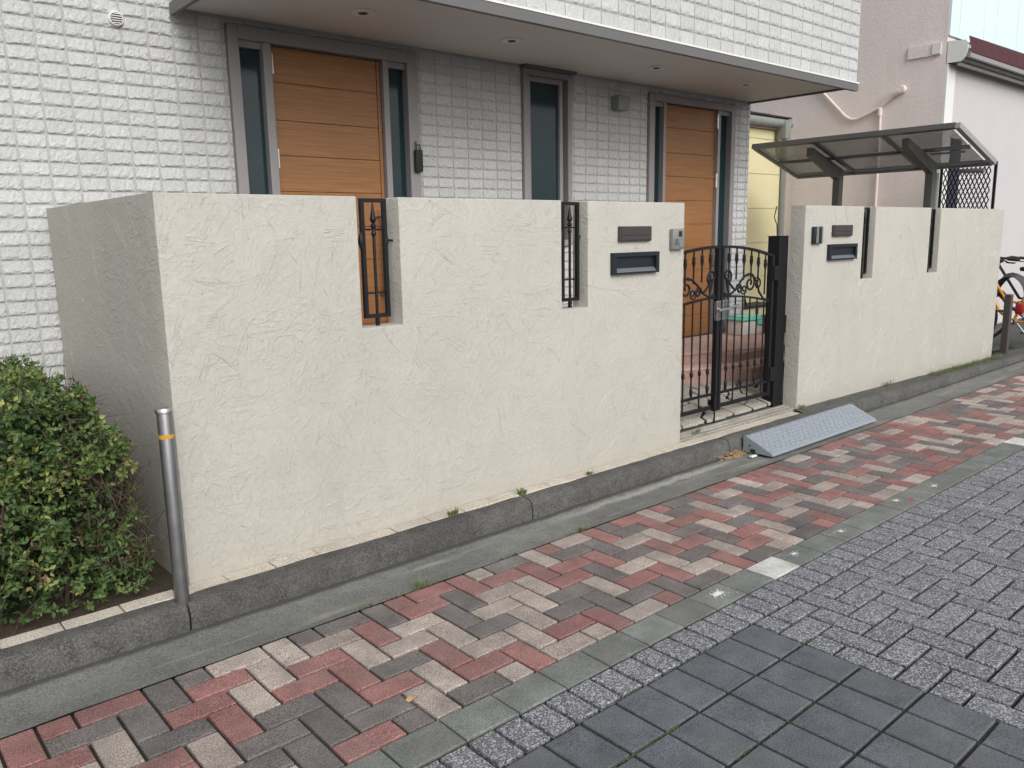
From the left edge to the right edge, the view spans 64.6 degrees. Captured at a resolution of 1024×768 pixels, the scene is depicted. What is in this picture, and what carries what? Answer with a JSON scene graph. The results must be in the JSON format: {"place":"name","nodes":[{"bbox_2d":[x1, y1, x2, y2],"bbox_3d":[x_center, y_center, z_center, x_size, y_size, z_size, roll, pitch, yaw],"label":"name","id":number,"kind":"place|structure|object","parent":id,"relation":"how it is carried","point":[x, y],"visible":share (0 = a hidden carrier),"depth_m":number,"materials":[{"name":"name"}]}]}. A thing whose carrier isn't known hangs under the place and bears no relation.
{"place":"outdoors","nodes":[
{"label":"outdoors","id":0,"kind":"place"},
{"bbox_2d":[0,499,172,635],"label":"planting bed","id":1,"kind":"object","parent":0,"point":[159,574],"depth_m":3.26,"materials":[{"name":"brown soil"}]},
{"bbox_2d":[0,345,167,635],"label":"hedge","id":2,"kind":"object","parent":1,"relation":"on","point":[46,429],"visible":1,"depth_m":3.06,"materials":[{"name":"green plant"}]},
{"bbox_2d":[0,374,1021,739],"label":"ground","id":3,"kind":"structure","parent":0,"point":[398,596],"depth_m":3.29,"materials":[{"name":"grey concrete"}]},
{"bbox_2d":[46,192,684,584],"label":"garden wall","id":4,"kind":"structure","parent":3,"relation":"on","point":[310,412],"depth_m":3.79,"materials":[{"name":"beige paint"}]},
{"bbox_2d":[358,198,392,325],"bbox_3d":[-0.624,-0.563,3.767,0.197,0.585,0.031,-10,14,-40],"label":"iron grille","id":5,"kind":"object","parent":4,"relation":"attached to","point":[377,315],"visible":0.98,"depth_m":3.75,"materials":[{"name":"black metal"}]},
{"bbox_2d":[561,202,580,307],"bbox_3d":[0.338,-0.728,4.590,0.197,0.592,0.031,-10,14,-40],"label":"iron grille","id":6,"kind":"object","parent":4,"relation":"attached to","point":[570,299],"visible":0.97,"depth_m":4.57,"materials":[{"name":"black metal"}]},
{"bbox_2d":[610,251,659,274],"bbox_3d":[0.739,-0.725,4.845,0.417,0.126,0.027,-10,14,-40],"label":"letter slot","id":7,"kind":"object","parent":4,"relation":"attached to","point":[632,262],"visible":1,"depth_m":4.84,"materials":[{"name":"black metal"}]},
{"bbox_2d":[618,226,651,241],"bbox_3d":[0.733,-0.893,4.814,0.288,0.088,0.022,-10,14,-40],"label":"name plate","id":8,"kind":"object","parent":4,"relation":"attached to","point":[634,233],"visible":1,"depth_m":4.79,"materials":[{"name":"brown metal"}]},
{"bbox_2d":[670,229,684,249],"bbox_3d":[1.037,-0.907,5.070,0.118,0.128,0.038,-10,14,-40],"label":"intercom","id":9,"kind":"object","parent":4,"relation":"attached to","point":[677,236],"visible":1,"depth_m":5.05,"materials":[{"name":"silver metal"}]},
{"bbox_2d":[0,0,860,499],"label":"house","id":10,"kind":"structure","parent":3,"relation":"on","point":[606,100],"depth_m":5.41,"materials":[{"name":"white tile"}]},
{"bbox_2d":[271,46,388,324],"bbox_3d":[-1.182,-1.053,5.448,0.816,2.218,0.161,-10,14,-40],"label":"front door","id":11,"kind":"structure","parent":10,"relation":"in","point":[328,107],"depth_m":5.37,"materials":[{"name":"orange wood"}]},
{"bbox_2d":[414,141,422,171],"bbox_3d":[-0.663,-1.612,5.743,0.060,0.213,0.046,-10,14,-40],"label":"key lock box","id":12,"kind":"object","parent":10,"relation":"hanging from","point":[418,160],"visible":1,"depth_m":5.73,"materials":[{"name":"black metal"}]},
{"bbox_2d":[519,63,576,245],"bbox_3d":[0.272,-1.845,6.632,0.570,1.412,0.177,-10,14,-40],"label":"window","id":13,"kind":"structure","parent":10,"relation":"in","point":[546,92],"depth_m":6.61,"materials":[{"name":"grey glass"}]},
{"bbox_2d":[665,105,718,336],"bbox_3d":[1.724,-1.570,7.999,0.840,2.211,0.095,-9,13,-38],"label":"front door","id":14,"kind":"structure","parent":10,"relation":"in","point":[689,170],"depth_m":7.98,"materials":[{"name":"orange wood"}]},
{"bbox_2d":[0,360,1023,738],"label":"gutter","id":15,"kind":"object","parent":3,"relation":"on","point":[32,704],"visible":0.89,"depth_m":3.45,"materials":[{"name":"grey concrete"}]},
{"bbox_2d":[405,576,431,590],"bbox_3d":[-0.392,0.850,3.474,0.075,0.044,0.112,8,13,39],"label":"weed","id":16,"kind":"object","parent":15,"relation":"on","point":[419,585],"visible":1,"depth_m":3.47,"materials":[{"name":"green plant"}]},
{"bbox_2d":[710,449,756,461],"bbox_3d":[1.502,0.472,5.401,0.434,0.034,0.222,-10,14,-40],"label":"debris","id":17,"kind":"object","parent":15,"relation":"on","point":[738,455],"visible":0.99,"depth_m":5.38,"materials":[{"name":"beige plant"}]},
{"bbox_2d":[743,404,875,456],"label":"kerb ramp","id":18,"kind":"structure","parent":15,"relation":"on","point":[787,437],"depth_m":5.80,"materials":[{"name":"grey plastic"}]},
{"bbox_2d":[0,351,1023,691],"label":"kerb","id":19,"kind":"structure","parent":3,"relation":"on","point":[48,655],"depth_m":3.60,"materials":[{"name":"concrete"}]},
{"bbox_2d":[155,406,189,608],"bbox_3d":[-1.294,0.484,3.095,0.063,0.811,0.063,-10,14,-40],"label":"bollard","id":20,"kind":"object","parent":19,"relation":"on","point":[164,418],"visible":0.95,"depth_m":3.07,"materials":[{"name":"metal"}]},
{"bbox_2d":[0,412,798,648],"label":"edging strip","id":21,"kind":"object","parent":19,"relation":"on","point":[61,624],"visible":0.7,"depth_m":3.56,"materials":[{"name":"beige concrete"}]},
{"bbox_2d":[447,507,457,515],"bbox_3d":[-0.298,0.644,4.060,0.081,0.034,0.056,-10,14,-40],"label":"weed","id":22,"kind":"object","parent":21,"relation":"on","point":[454,512],"visible":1,"depth_m":4.07,"materials":[{"name":"green plant"}]},
{"bbox_2d":[516,487,526,495],"bbox_3d":[0.049,0.578,4.369,0.074,0.040,0.060,-10,14,-40],"label":"weed","id":23,"kind":"object","parent":21,"relation":"on","point":[522,492],"visible":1,"depth_m":4.37,"materials":[{"name":"green plant"}]},
{"bbox_2d":[343,432,1023,767],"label":"border strip","id":24,"kind":"object","parent":3,"relation":"on","point":[438,740],"visible":0.85,"depth_m":3.00,"materials":[{"name":"grey concrete"}]},
{"bbox_2d":[709,589,723,598],"bbox_3d":[0.866,0.869,3.357,0.140,0.001,0.082,-10,14,-40],"label":"paint splash","id":25,"kind":"object","parent":24,"relation":"on","point":[717,593],"visible":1,"depth_m":3.36,"materials":[{"name":"white paint"}]},
{"bbox_2d":[743,111,793,314],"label":"shed","id":26,"kind":"structure","parent":3,"relation":"on","point":[766,191],"depth_m":11.46,"materials":[{"name":"yellow metal"}]},
{"bbox_2d":[783,205,1003,412],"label":"garden wall","id":27,"kind":"structure","parent":3,"relation":"on","point":[897,311],"depth_m":7.11,"materials":[{"name":"beige paint"}]},
{"bbox_2d":[811,227,823,243],"bbox_3d":[2.333,-1.136,6.181,0.127,0.130,0.033,-10,14,-40],"label":"intercom","id":28,"kind":"object","parent":27,"relation":"attached to","point":[817,236],"visible":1,"depth_m":6.15,"materials":[{"name":"silver metal"}]},
{"bbox_2d":[819,228,821,241],"bbox_3d":[2.353,-1.138,6.182,0.050,0.107,0.003,-10,14,-40],"label":"camera window","id":29,"kind":"structure","parent":28,"relation":"in","point":[820,229],"depth_m":6.18,"materials":[{"name":"black glass"}]},
{"bbox_2d":[827,243,857,259],"bbox_3d":[2.642,-1.058,6.472,0.446,0.123,0.027,-10,14,-40],"label":"letter slot","id":30,"kind":"object","parent":27,"relation":"attached to","point":[841,251],"visible":1,"depth_m":6.47,"materials":[{"name":"black metal"}]},
{"bbox_2d":[832,225,852,235],"bbox_3d":[2.629,-1.220,6.436,0.310,0.087,0.022,-10,14,-40],"label":"name plate","id":31,"kind":"object","parent":27,"relation":"attached to","point":[842,230],"visible":1,"depth_m":6.41,"materials":[{"name":"brown metal"}]},
{"bbox_2d":[860,207,869,277],"bbox_3d":[2.976,-1.190,6.845,0.197,0.592,0.031,-10,14,-40],"label":"iron grille","id":32,"kind":"object","parent":27,"relation":"attached to","point":[866,235],"visible":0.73,"depth_m":6.85,"materials":[{"name":"black metal"}]},
{"bbox_2d":[927,209,935,271],"bbox_3d":[3.978,-1.363,7.702,0.197,0.597,0.031,-10,14,-40],"label":"iron grille","id":33,"kind":"object","parent":27,"relation":"attached to","point":[931,236],"visible":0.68,"depth_m":7.71,"materials":[{"name":"black metal"}]},
{"bbox_2d":[999,294,1013,353],"bbox_3d":[5.603,-0.654,9.178,0.080,0.728,0.080,-10,14,-40],"label":"bollard","id":34,"kind":"object","parent":3,"relation":"on","point":[1006,322],"visible":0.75,"depth_m":9.15,"materials":[{"name":"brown metal"}]},
{"bbox_2d":[0,374,1023,767],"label":"brick paving","id":35,"kind":"structure","parent":0,"point":[334,692],"depth_m":3.12,"materials":[{"name":"red brick"}]},
{"bbox_2d":[405,695,417,701],"bbox_3d":[-0.326,1.021,2.635,0.050,0.008,0.024,-10,14,-40],"label":"dead leaf","id":36,"kind":"object","parent":35,"relation":"on","point":[408,698],"visible":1,"depth_m":2.63,"materials":[{"name":"beige plant"}]},
{"bbox_2d":[353,473,811,767],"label":"joint moss","id":37,"kind":"object","parent":35,"relation":"on","point":[640,749],"visible":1,"depth_m":2.60,"materials":[{"name":"green plant"}]},
{"bbox_2d":[423,449,1023,767],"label":"granite paving","id":38,"kind":"structure","parent":0,"point":[926,597],"depth_m":3.14,"materials":[{"name":"grey stone"}]},
{"bbox_2d":[680,375,796,442],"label":"yard","id":39,"kind":"structure","parent":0,"point":[741,413],"depth_m":6.09,"materials":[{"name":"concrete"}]},
{"bbox_2d":[681,332,785,390],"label":"terrace steps","id":40,"kind":"structure","parent":39,"relation":"on","point":[687,358],"depth_m":7.06,"materials":[{"name":"brown tile"}]},
{"bbox_2d":[728,314,762,335],"bbox_3d":[2.403,-0.614,8.344,0.380,0.190,0.253,-8,13,-34],"label":"storage box","id":41,"kind":"object","parent":40,"relation":"on","point":[745,324],"visible":0.62,"depth_m":8.25,"materials":[{"name":"white paint"}]},
{"bbox_2d":[762,206,788,406],"bbox_3d":[2.043,-0.583,6.277,0.133,1.561,0.108,-10,14,-40],"label":"gate post","id":42,"kind":"object","parent":39,"relation":"on","point":[777,246],"visible":0.84,"depth_m":6.24,"materials":[{"name":"black metal"}]},
{"bbox_2d":[680,245,778,423],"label":"iron gate","id":43,"kind":"structure","parent":42,"relation":"attached to","point":[721,307],"depth_m":5.80,"materials":[{"name":"metal"}]},
{"bbox_2d":[743,291,765,314],"bbox_3d":[2.717,-0.903,9.274,0.780,1.163,0.300,-10,14,-40],"label":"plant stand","id":44,"kind":"object","parent":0,"point":[753,305],"visible":0.16,"depth_m":9.14,"materials":[{"name":"black metal"}]},
{"bbox_2d":[505,625,1023,767],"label":"slate paving","id":45,"kind":"structure","parent":0,"point":[727,703],"depth_m":2.47,"materials":[{"name":"grey stone"}]},
{"bbox_2d":[762,314,786,333],"bbox_3d":[2.693,-0.621,8.373,0.245,0.184,0.210,-10,14,-40],"label":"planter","id":46,"kind":"object","parent":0,"point":[764,323],"visible":0.19,"depth_m":8.34,"materials":[{"name":"plastic"}]},
{"bbox_2d":[750,0,1023,323],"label":"shop building","id":47,"kind":"structure","parent":0,"point":[925,62],"depth_m":10.75,"materials":[{"name":"white paint"}]},
{"bbox_2d":[794,346,1023,411],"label":"dirt verge","id":48,"kind":"structure","parent":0,"point":[839,399],"depth_m":7.15,"materials":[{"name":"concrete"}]},
{"bbox_2d":[929,353,1004,375],"bbox_3d":[4.748,-0.213,8.424,1.823,0.074,0.136,-10,14,-40],"label":"grass strip","id":49,"kind":"object","parent":48,"relation":"on","point":[955,368],"depth_m":8.36,"materials":[{"name":"green plant"}]},
{"bbox_2d":[992,343,1013,351],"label":"back yard","id":50,"kind":"structure","parent":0,"point":[995,346],"depth_m":9.73,"materials":[{"name":"grey concrete"}]},
{"bbox_2d":[751,122,996,207],"bbox_3d":[4.224,-1.689,9.762,1.140,2.479,2.432,-10,14,-40],"label":"cycle canopy","id":51,"kind":"object","parent":50,"relation":"on","point":[909,149],"visible":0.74,"depth_m":9.38,"materials":[{"name":"grey metal"}]},
{"bbox_2d":[937,161,997,208],"bbox_3d":[5.455,-1.549,9.835,0.030,2.195,0.625,-10,14,-40],"label":"screen","id":52,"kind":"object","parent":50,"relation":"on","point":[941,182],"visible":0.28,"depth_m":9.68,"materials":[{"name":"black metal"}]},
{"bbox_2d":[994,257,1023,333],"bbox_3d":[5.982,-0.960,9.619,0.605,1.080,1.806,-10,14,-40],"label":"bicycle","id":53,"kind":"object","parent":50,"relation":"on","point":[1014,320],"visible":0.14,"depth_m":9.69,"materials":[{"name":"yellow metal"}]},
{"bbox_2d":[1015,301,1023,313],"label":"red pannier","id":54,"kind":"object","parent":53,"relation":"hanging from","point":[1019,308],"visible":1,"depth_m":9.51,"materials":[{"name":"plastic"}]},
{"bbox_2d":[991,318,1023,355],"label":"side yard asphalt","id":55,"kind":"structure","parent":0,"point":[1016,339],"depth_m":10.71,"materials":[{"name":"grey asphalt"}]},
{"bbox_2d":[993,256,1023,337],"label":"bicycle","id":56,"kind":"object","parent":55,"relation":"on","point":[997,333],"visible":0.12,"depth_m":10.12,"materials":[{"name":"black metal"}]},
{"bbox_2d":[997,272,1023,296],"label":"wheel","id":57,"kind":"object","parent":56,"relation":"on","point":[1007,276],"visible":0.74,"depth_m":9.84,"materials":[{"name":"grey plastic"}]}
]}

